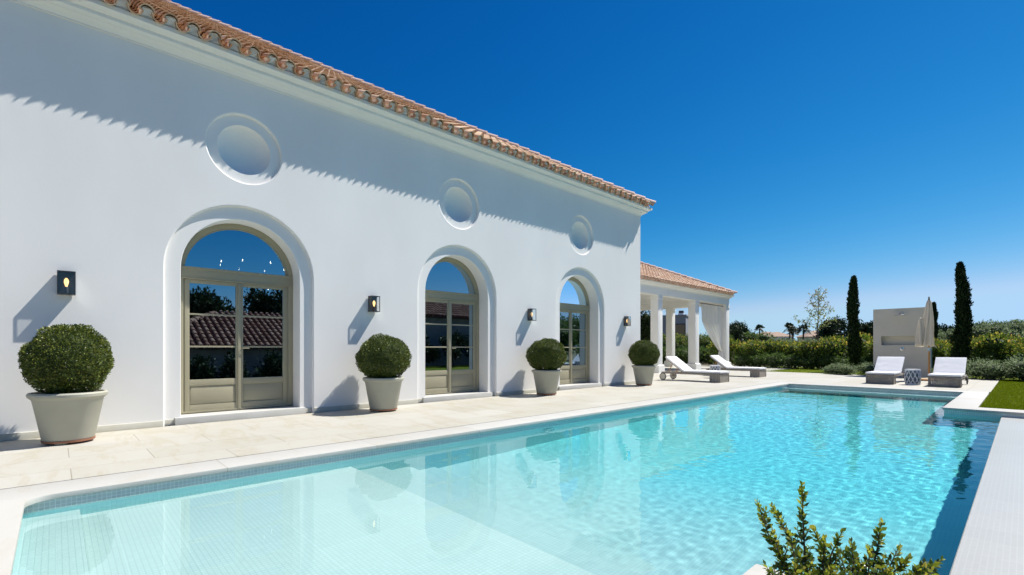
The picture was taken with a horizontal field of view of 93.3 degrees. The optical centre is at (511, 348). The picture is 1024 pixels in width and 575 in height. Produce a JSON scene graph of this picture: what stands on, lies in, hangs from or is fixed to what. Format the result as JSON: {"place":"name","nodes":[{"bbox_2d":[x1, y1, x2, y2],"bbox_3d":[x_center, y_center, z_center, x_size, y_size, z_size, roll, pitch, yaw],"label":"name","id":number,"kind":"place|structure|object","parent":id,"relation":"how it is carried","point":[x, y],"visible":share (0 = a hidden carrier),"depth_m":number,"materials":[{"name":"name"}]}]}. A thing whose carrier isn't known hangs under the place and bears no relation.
{"place":"outdoors","nodes":[
{"label":"outdoors","id":0,"kind":"place"},
{"bbox_2d":[0,364,999,489],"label":"terrace","id":1,"kind":"structure","parent":0,"point":[28,462],"depth_m":6.63,"materials":[{"name":"stone"}]},
{"bbox_2d":[17,323,114,445],"bbox_3d":[-5.191,0.400,5.665,0.869,1.399,0.867,0,0,-28],"label":"potted shrub","id":2,"kind":"object","parent":1,"relation":"on","point":[60,365],"visible":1,"depth_m":5.45,"materials":[{"name":"green plant"}]},
{"bbox_2d":[355,333,411,411],"bbox_3d":[-2.253,0.414,8.514,0.984,1.371,0.945,0,0,-12],"label":"potted shrub","id":3,"kind":"object","parent":1,"relation":"on","point":[382,362],"visible":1,"depth_m":8.26,"materials":[{"name":"green plant"}]},
{"bbox_2d":[525,338,566,394],"bbox_3d":[0.811,0.425,11.401,1.014,1.350,0.974,0,0,3],"label":"potted shrub","id":4,"kind":"object","parent":1,"relation":"on","point":[546,359],"visible":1,"depth_m":11.16,"materials":[{"name":"green plant"}]},
{"bbox_2d":[628,339,659,385],"bbox_3d":[3.918,0.416,14.355,0.938,1.369,0.931,0,0,19],"label":"potted shrub","id":5,"kind":"object","parent":1,"relation":"on","point":[643,355],"visible":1,"depth_m":14.13,"materials":[{"name":"green plant"}]},
{"bbox_2d":[640,261,736,372],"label":"pavilion","id":6,"kind":"structure","parent":1,"relation":"on","point":[670,292],"depth_m":24.05,"materials":[{"name":"paint"}]},
{"bbox_2d":[700,303,722,366],"bbox_3d":[10.408,-0.640,25.412,3.130,3.360,0.352,0,0,-43],"label":"curtain","id":7,"kind":"object","parent":6,"relation":"hanging from","point":[711,319],"visible":0.96,"depth_m":25.65,"materials":[{"name":"white fabric"}]},
{"bbox_2d":[659,356,729,382],"bbox_3d":[6.138,0.690,16.338,0.760,0.819,2.119,0,0,-43],"label":"sun lounger","id":8,"kind":"object","parent":1,"relation":"on","point":[714,375],"visible":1,"depth_m":16.17,"materials":[{"name":"white fabric"}]},
{"bbox_2d":[709,365,720,370],"bbox_3d":[7.516,0.863,17.894,0.393,0.474,0.392,0,0,29],"label":"garden stool","id":9,"kind":"object","parent":1,"relation":"on","point":[715,367],"visible":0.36,"depth_m":17.74,"materials":[{"name":"grey ceramic"}]},
{"bbox_2d":[706,355,766,376],"bbox_3d":[8.844,0.690,19.182,0.760,0.819,2.119,0,0,-43],"label":"sun lounger","id":10,"kind":"object","parent":1,"relation":"on","point":[754,371],"visible":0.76,"depth_m":18.74,"materials":[{"name":"white fabric"}]},
{"bbox_2d":[826,361,857,374],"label":"silver bush","id":11,"kind":"object","parent":1,"relation":"on","point":[846,369],"visible":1,"depth_m":19.97,"materials":[{"name":"green plant"}]},
{"bbox_2d":[865,357,904,384],"bbox_3d":[12.058,0.690,15.582,2.119,0.819,0.760,0,0,-43],"label":"sun lounger","id":12,"kind":"object","parent":1,"relation":"on","point":[887,370],"visible":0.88,"depth_m":15.39,"materials":[{"name":"white fabric"}]},
{"bbox_2d":[873,307,931,376],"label":"shower wall","id":13,"kind":"structure","parent":1,"relation":"on","point":[894,332],"depth_m":18.91,"materials":[{"name":"white paint"}]},
{"bbox_2d":[904,369,920,384],"bbox_3d":[12.053,0.863,14.546,0.392,0.474,0.393,0,0,-43],"label":"garden stool","id":14,"kind":"object","parent":1,"relation":"on","point":[912,376],"visible":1,"depth_m":14.41,"materials":[{"name":"multicoloured ceramic"}]},
{"bbox_2d":[915,297,941,381],"bbox_3d":[14.175,-0.335,16.449,0.720,2.870,0.734,0,0,-43],"label":"parasol","id":15,"kind":"object","parent":1,"relation":"on","point":[924,336],"visible":0.94,"depth_m":16.40,"materials":[{"name":"beige fabric"}]},
{"bbox_2d":[928,357,967,387],"bbox_3d":[12.971,0.690,14.381,2.119,0.819,0.760,0,0,-43],"label":"sun lounger","id":16,"kind":"object","parent":1,"relation":"on","point":[951,370],"visible":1,"depth_m":14.40,"materials":[{"name":"white fabric"}]},
{"bbox_2d":[931,363,978,378],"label":"silver bush","id":17,"kind":"object","parent":1,"relation":"on","point":[966,371],"visible":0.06,"depth_m":17.20,"materials":[{"name":"green plant"}]},
{"bbox_2d":[12,387,1000,574],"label":"water","id":18,"kind":"structure","parent":0,"point":[677,490],"depth_m":3.79,"materials":[{"name":"teal liquid"}]},
{"bbox_2d":[171,0,1023,340],"label":"sky","id":19,"kind":"structure","parent":0,"point":[784,150],"materials":[{"name":"blue"}]},
{"bbox_2d":[662,311,687,338],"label":"modern house","id":20,"kind":"structure","parent":0,"point":[681,322],"depth_m":55.27,"materials":[{"name":"black metal"}]},
{"bbox_2d":[675,324,685,334],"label":"window","id":21,"kind":"structure","parent":20,"relation":"in","point":[679,328],"depth_m":55.05,"materials":[{"name":"grey glass"}]},
{"bbox_2d":[686,353,945,366],"bbox_3d":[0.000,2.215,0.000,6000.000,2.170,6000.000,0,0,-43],"label":"ground","id":22,"kind":"structure","parent":0,"point":[736,365],"depth_m":33.56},
{"bbox_2d":[0,0,655,441],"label":"house","id":23,"kind":"structure","parent":22,"relation":"on","point":[226,222],"depth_m":7.87,"materials":[{"name":"white paint"}]},
{"bbox_2d":[57,270,75,295],"bbox_3d":[-5.576,-0.815,6.051,0.170,0.290,0.145,0,0,-43],"label":"wall lantern","id":24,"kind":"object","parent":23,"relation":"attached to","point":[66,282],"depth_m":6.06,"materials":[{"name":"black metal"}]},
{"bbox_2d":[174,224,305,424],"bbox_3d":[-4.358,-0.446,7.746,1.820,3.092,0.672,0,0,-43],"label":"french door","id":25,"kind":"structure","parent":23,"relation":"in","point":[237,282],"depth_m":7.75,"materials":[{"name":"beige paint"}]},
{"bbox_2d":[368,295,379,311],"bbox_3d":[-2.544,-0.815,8.914,0.170,0.290,0.145,0,0,-43],"label":"wall lantern","id":26,"kind":"object","parent":23,"relation":"attached to","point":[372,303],"depth_m":8.91,"materials":[{"name":"brown metal"}]},
{"bbox_2d":[422,257,491,402],"bbox_3d":[-1.341,-0.446,10.596,1.820,3.092,0.672,0,0,-43],"label":"french door","id":27,"kind":"structure","parent":23,"relation":"in","point":[451,289],"depth_m":10.64,"materials":[{"name":"beige paint"}]},
{"bbox_2d":[528,308,535,320],"bbox_3d":[0.480,-0.815,11.770,0.170,0.290,0.145,0,0,-43],"label":"wall lantern","id":28,"kind":"object","parent":23,"relation":"attached to","point":[530,314],"depth_m":11.77,"materials":[{"name":"brown metal"}]},
{"bbox_2d":[558,277,601,389],"bbox_3d":[1.677,-0.446,13.445,1.820,3.092,0.672,0,0,-43],"label":"french door","id":29,"kind":"structure","parent":23,"relation":"in","point":[574,300],"depth_m":13.62,"materials":[{"name":"beige paint"}]},
{"bbox_2d":[624,316,630,325],"bbox_3d":[3.476,-0.815,14.598,0.170,0.290,0.145,0,0,-43],"label":"wall lantern","id":30,"kind":"object","parent":23,"relation":"attached to","point":[627,320],"depth_m":14.59,"materials":[{"name":"brown metal"}]},
{"bbox_2d":[24,385,1023,574],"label":"pool basin","id":31,"kind":"object","parent":22,"relation":"in","point":[65,501],"visible":0.18,"depth_m":5.28,"materials":[{"name":"grey tile"}]},
{"bbox_2d":[0,382,1023,574],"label":"pool coping","id":32,"kind":"object","parent":31,"relation":"on","point":[15,502],"visible":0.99,"depth_m":4.91,"materials":[{"name":"white stone"}]},
{"bbox_2d":[950,417,1023,574],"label":"pool overflow edge","id":33,"kind":"object","parent":31,"relation":"attached to","point":[992,542],"visible":1,"depth_m":3.46,"materials":[{"name":"white stone"}]},
{"bbox_2d":[640,310,650,341],"bbox_3d":[8.446,-0.894,31.018,1.554,4.098,1.920,0,0,-21],"label":"tree","id":34,"kind":"object","parent":22,"relation":"on","point":[645,325],"visible":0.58,"depth_m":30.70,"materials":[{"name":"green plant"}]},
{"bbox_2d":[662,346,665,363],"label":"shrub","id":35,"kind":"object","parent":22,"relation":"on","point":[663,354],"visible":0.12,"depth_m":33.55,"materials":[{"name":"green plant"}]},
{"bbox_2d":[662,345,682,363],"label":"shrub","id":36,"kind":"object","parent":22,"relation":"on","point":[678,354],"visible":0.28,"depth_m":33.71,"materials":[{"name":"green plant"}]},
{"bbox_2d":[662,333,683,347],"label":"garden shrub","id":37,"kind":"object","parent":22,"relation":"on","point":[663,341],"visible":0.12,"depth_m":37.73,"materials":[{"name":"green plant"}]},
{"bbox_2d":[665,333,687,362],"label":"garden shrub","id":38,"kind":"object","parent":22,"relation":"on","point":[680,342],"visible":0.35,"depth_m":35.83,"materials":[{"name":"green plant"}]},
{"bbox_2d":[675,346,687,363],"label":"shrub","id":39,"kind":"object","parent":22,"relation":"on","point":[684,356],"visible":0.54,"depth_m":33.60,"materials":[{"name":"green plant"}]},
{"bbox_2d":[687,345,708,363],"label":"shrub","id":40,"kind":"object","parent":22,"relation":"on","point":[701,353],"visible":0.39,"depth_m":33.71,"materials":[{"name":"green plant"}]},
{"bbox_2d":[699,332,711,361],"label":"garden shrub","id":41,"kind":"object","parent":22,"relation":"on","point":[704,340],"visible":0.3,"depth_m":35.49,"materials":[{"name":"green plant"}]},
{"bbox_2d":[699,346,716,363],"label":"shrub","id":42,"kind":"object","parent":22,"relation":"on","point":[708,358],"visible":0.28,"depth_m":33.73,"materials":[{"name":"green plant"}]},
{"bbox_2d":[705,338,737,365],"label":"hedge shrub","id":43,"kind":"object","parent":22,"relation":"on","point":[714,348],"visible":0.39,"depth_m":29.92,"materials":[{"name":"green plant"}]},
{"bbox_2d":[729,320,745,344],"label":"tree","id":44,"kind":"object","parent":22,"relation":"on","point":[735,330],"visible":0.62,"depth_m":59.71,"materials":[{"name":"green plant"}]},
{"bbox_2d":[730,339,747,365],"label":"hedge shrub","id":45,"kind":"object","parent":22,"relation":"on","point":[737,348],"visible":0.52,"depth_m":29.36,"materials":[{"name":"green plant"}]},
{"bbox_2d":[731,354,754,366],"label":"shrub","id":46,"kind":"object","parent":22,"relation":"on","point":[741,360],"visible":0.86,"depth_m":28.17,"materials":[{"name":"green plant"}]},
{"bbox_2d":[740,322,749,335],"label":"tree","id":47,"kind":"object","parent":22,"relation":"on","point":[746,329],"visible":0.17,"depth_m":63.51,"materials":[{"name":"green plant"}]},
{"bbox_2d":[741,329,777,343],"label":"tree","id":48,"kind":"object","parent":22,"relation":"on","point":[750,335],"visible":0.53,"depth_m":61.43,"materials":[{"name":"green plant"}]},
{"bbox_2d":[754,324,764,334],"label":"palm tree","id":49,"kind":"object","parent":22,"relation":"on","point":[758,327],"visible":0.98,"depth_m":119.78,"materials":[{"name":"green plant"}]},
{"bbox_2d":[743,564,783,574],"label":"planting bed","id":50,"kind":"object","parent":22,"relation":"on","point":[756,569],"visible":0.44,"depth_m":2.38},
{"bbox_2d":[768,332,791,339],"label":"distant house","id":51,"kind":"structure","parent":22,"relation":"on","point":[780,335],"depth_m":156.95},
{"bbox_2d":[772,337,791,342],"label":"tree","id":52,"kind":"object","parent":22,"relation":"on","point":[782,339],"visible":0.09,"depth_m":47.81,"materials":[{"name":"green plant"}]},
{"bbox_2d":[782,322,798,339],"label":"palm tree","id":53,"kind":"object","parent":22,"relation":"on","point":[790,327],"visible":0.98,"depth_m":94.64,"materials":[{"name":"green plant"}]},
{"bbox_2d":[787,328,798,339],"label":"palm tree","id":54,"kind":"object","parent":22,"relation":"on","point":[792,334],"visible":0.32,"depth_m":96.88,"materials":[{"name":"green plant"}]},
{"bbox_2d":[796,324,810,339],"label":"palm tree","id":55,"kind":"object","parent":22,"relation":"on","point":[803,327],"visible":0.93,"depth_m":94.65,"materials":[{"name":"green plant"}]},
{"bbox_2d":[796,330,816,340],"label":"distant house","id":56,"kind":"structure","parent":22,"relation":"on","point":[808,335],"depth_m":108.95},
{"bbox_2d":[812,317,843,338],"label":"tree","id":57,"kind":"object","parent":22,"relation":"on","point":[831,330],"visible":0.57,"depth_m":47.45,"materials":[{"name":"green plant"}]},
{"bbox_2d":[833,314,847,355],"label":"tree","id":58,"kind":"object","parent":22,"relation":"on","point":[842,322],"visible":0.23,"depth_m":49.66,"materials":[{"name":"green plant"}]},
{"bbox_2d":[859,322,872,353],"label":"tree","id":59,"kind":"object","parent":22,"relation":"on","point":[866,328],"visible":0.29,"depth_m":41.89,"materials":[{"name":"green plant"}]},
{"bbox_2d":[932,301,938,338],"bbox_3d":[28.708,-1.041,33.005,0.757,4.322,0.767,0,0,-43],"label":"cypress tree","id":60,"kind":"object","parent":22,"relation":"on","point":[935,313],"visible":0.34,"depth_m":32.83,"materials":[{"name":"green plant"}]},
{"bbox_2d":[937,329,946,339],"bbox_3d":[34.867,-0.327,39.831,2.221,2.962,2.275,0,0,27],"label":"tree","id":61,"kind":"object","parent":22,"relation":"on","point":[940,333],"visible":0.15,"depth_m":39.31,"materials":[{"name":"green plant"}]},
{"bbox_2d":[938,327,953,351],"bbox_3d":[34.760,-0.319,38.235,2.440,2.947,2.189,0,0,26],"label":"tree","id":62,"kind":"object","parent":22,"relation":"on","point":[947,337],"visible":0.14,"depth_m":38.03,"materials":[{"name":"green plant"}]},
{"bbox_2d":[938,323,955,333],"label":"tree","id":63,"kind":"object","parent":22,"relation":"on","point":[945,328],"visible":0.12,"depth_m":41.54,"materials":[{"name":"green plant"}]},
{"bbox_2d":[951,319,998,340],"bbox_3d":[32.735,-0.467,34.098,2.554,3.243,2.586,0,0,-11],"label":"tree","id":64,"kind":"object","parent":22,"relation":"on","point":[979,328],"visible":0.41,"depth_m":33.41,"materials":[{"name":"green plant"}]},
{"bbox_2d":[977,323,1023,339],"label":"tree","id":65,"kind":"object","parent":22,"relation":"on","point":[999,328],"visible":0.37,"depth_m":32.64,"materials":[{"name":"green plant"}]},
{"bbox_2d":[986,319,1023,326],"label":"tree","id":66,"kind":"object","parent":22,"relation":"on","point":[1003,322],"visible":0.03,"depth_m":34.99,"materials":[{"name":"green plant"}]},
{"bbox_2d":[1004,319,1023,336],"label":"tree","id":67,"kind":"object","parent":22,"relation":"on","point":[1018,325],"visible":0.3,"depth_m":32.71,"materials":[{"name":"green plant"}]},
{"bbox_2d":[766,367,1023,409],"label":"lawn","id":68,"kind":"structure","parent":0,"point":[819,371],"depth_m":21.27,"materials":[{"name":"green plant"}]},
{"bbox_2d":[740,339,766,366],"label":"hedge shrub","id":69,"kind":"object","parent":68,"relation":"on","point":[755,347],"visible":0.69,"depth_m":28.19,"materials":[{"name":"green plant"}]},
{"bbox_2d":[746,354,767,366],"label":"shrub","id":70,"kind":"object","parent":68,"relation":"on","point":[758,359],"visible":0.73,"depth_m":27.59,"materials":[{"name":"green plant"}]},
{"bbox_2d":[761,352,783,367],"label":"shrub","id":71,"kind":"object","parent":68,"relation":"on","point":[772,360],"visible":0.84,"depth_m":26.96,"materials":[{"name":"green plant"}]},
{"bbox_2d":[761,339,788,367],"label":"hedge shrub","id":72,"kind":"object","parent":68,"relation":"on","point":[772,347],"visible":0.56,"depth_m":27.95,"materials":[{"name":"green plant"}]},
{"bbox_2d":[778,353,800,367],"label":"shrub","id":73,"kind":"object","parent":68,"relation":"on","point":[786,361],"visible":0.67,"depth_m":26.44,"materials":[{"name":"green plant"}]},
{"bbox_2d":[783,339,803,367],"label":"hedge shrub","id":74,"kind":"object","parent":68,"relation":"on","point":[791,347],"visible":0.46,"depth_m":27.13,"materials":[{"name":"green plant"}]},
{"bbox_2d":[791,356,819,368],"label":"shrub","id":75,"kind":"object","parent":68,"relation":"on","point":[807,362],"visible":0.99,"depth_m":25.82,"materials":[{"name":"green plant"}]},
{"bbox_2d":[794,340,822,368],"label":"hedge shrub","id":76,"kind":"object","parent":68,"relation":"on","point":[808,349],"visible":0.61,"depth_m":26.07,"materials":[{"name":"green plant"}]},
{"bbox_2d":[793,286,836,368],"bbox_3d":[16.602,-1.155,26.507,1.365,4.551,2.084,0,0,-43],"label":"young tree","id":77,"kind":"object","parent":68,"relation":"on","point":[819,312],"visible":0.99,"depth_m":26.48,"materials":[{"name":"green plant"}]},
{"bbox_2d":[813,354,835,368],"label":"shrub","id":78,"kind":"object","parent":68,"relation":"on","point":[822,360],"visible":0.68,"depth_m":25.19,"materials":[{"name":"green plant"}]},
{"bbox_2d":[821,365,842,373],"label":"silver bush","id":79,"kind":"object","parent":68,"relation":"on","point":[824,369],"visible":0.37,"depth_m":20.87,"materials":[{"name":"green plant"}]},
{"bbox_2d":[816,334,848,363],"bbox_3d":[17.038,0.200,25.526,1.893,1.951,1.675,0,0,15],"label":"hedge shrub","id":80,"kind":"object","parent":68,"relation":"on","point":[833,345],"visible":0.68,"depth_m":25.21,"materials":[{"name":"green plant"}]},
{"bbox_2d":[825,355,850,364],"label":"shrub","id":81,"kind":"object","parent":68,"relation":"on","point":[838,359],"visible":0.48,"depth_m":24.60,"materials":[{"name":"green plant"}]},
{"bbox_2d":[846,275,862,367],"bbox_3d":[16.254,-1.186,22.988,0.685,4.612,0.688,0,0,-43],"label":"cypress tree","id":82,"kind":"object","parent":68,"relation":"on","point":[854,340],"visible":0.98,"depth_m":22.88,"materials":[{"name":"green plant"}]},
{"bbox_2d":[843,331,872,357],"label":"hedge shrub","id":83,"kind":"object","parent":68,"relation":"on","point":[865,338],"visible":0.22,"depth_m":24.99,"materials":[{"name":"green plant"}]},
{"bbox_2d":[849,355,872,365],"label":"shrub","id":84,"kind":"object","parent":68,"relation":"on","point":[866,358],"visible":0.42,"depth_m":24.01,"materials":[{"name":"green plant"}]},
{"bbox_2d":[855,362,874,374],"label":"silver bush","id":85,"kind":"object","parent":68,"relation":"on","point":[867,367],"visible":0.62,"depth_m":19.76,"materials":[{"name":"green plant"}]},
{"bbox_2d":[862,339,872,360],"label":"hedge shrub","id":86,"kind":"object","parent":68,"relation":"on","point":[869,347],"visible":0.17,"depth_m":24.17,"materials":[{"name":"green plant"}]},
{"bbox_2d":[932,338,949,369],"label":"hedge shrub","id":87,"kind":"object","parent":68,"relation":"on","point":[938,347],"visible":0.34,"depth_m":22.53,"materials":[{"name":"green plant"}]},
{"bbox_2d":[941,344,951,356],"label":"hedge shrub","id":88,"kind":"object","parent":68,"relation":"on","point":[946,350],"visible":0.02,"depth_m":22.15,"materials":[{"name":"green plant"}]},
{"bbox_2d":[949,261,973,362],"bbox_3d":[17.848,-1.177,19.171,0.709,4.593,0.693,0,0,21],"label":"cypress tree","id":89,"kind":"object","parent":68,"relation":"on","point":[961,337],"visible":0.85,"depth_m":19.05,"materials":[{"name":"green plant"}]},
{"bbox_2d":[944,338,991,362],"bbox_3d":[19.953,0.276,20.977,1.603,1.717,1.961,0,0,-43],"label":"leafy shrub","id":90,"kind":"object","parent":68,"relation":"on","point":[974,352],"visible":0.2,"depth_m":20.70,"materials":[{"name":"green plant"}]},
{"bbox_2d":[965,355,1013,379],"bbox_3d":[17.031,0.714,17.237,1.629,0.918,2.313,0,0,20],"label":"silver bush","id":91,"kind":"object","parent":68,"relation":"on","point":[990,369],"visible":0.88,"depth_m":16.87,"materials":[{"name":"green plant"}]},
{"bbox_2d":[971,330,1016,363],"bbox_3d":[20.319,0.204,20.458,1.896,1.942,1.678,0,0,-4],"label":"hedge shrub","id":92,"kind":"object","parent":68,"relation":"on","point":[993,343],"visible":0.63,"depth_m":20.11,"materials":[{"name":"green plant"}]},
{"bbox_2d":[993,342,1023,363],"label":"leafy shrub","id":93,"kind":"object","parent":68,"relation":"on","point":[1002,355],"visible":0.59,"depth_m":19.70,"materials":[{"name":"green plant"}]},
{"bbox_2d":[997,334,1023,343],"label":"leafy shrub","id":94,"kind":"object","parent":68,"relation":"on","point":[1016,339],"visible":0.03,"depth_m":20.79,"materials":[{"name":"green plant"}]},
{"bbox_2d":[998,353,1023,380],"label":"silver bush","id":95,"kind":"object","parent":68,"relation":"on","point":[1017,368],"visible":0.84,"depth_m":16.35,"materials":[{"name":"green plant"}]},
{"bbox_2d":[1003,339,1023,360],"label":"leafy shrub","id":96,"kind":"object","parent":68,"relation":"on","point":[1018,344],"visible":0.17,"depth_m":19.84,"materials":[{"name":"green plant"}]},
{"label":"bed soil","id":97,"kind":"structure","parent":0,"visible":0},
{"bbox_2d":[754,481,944,574],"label":"myrtle shrub","id":98,"kind":"object","parent":97,"relation":"on","point":[805,561],"visible":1,"depth_m":1.89,"materials":[{"name":"green plant"}]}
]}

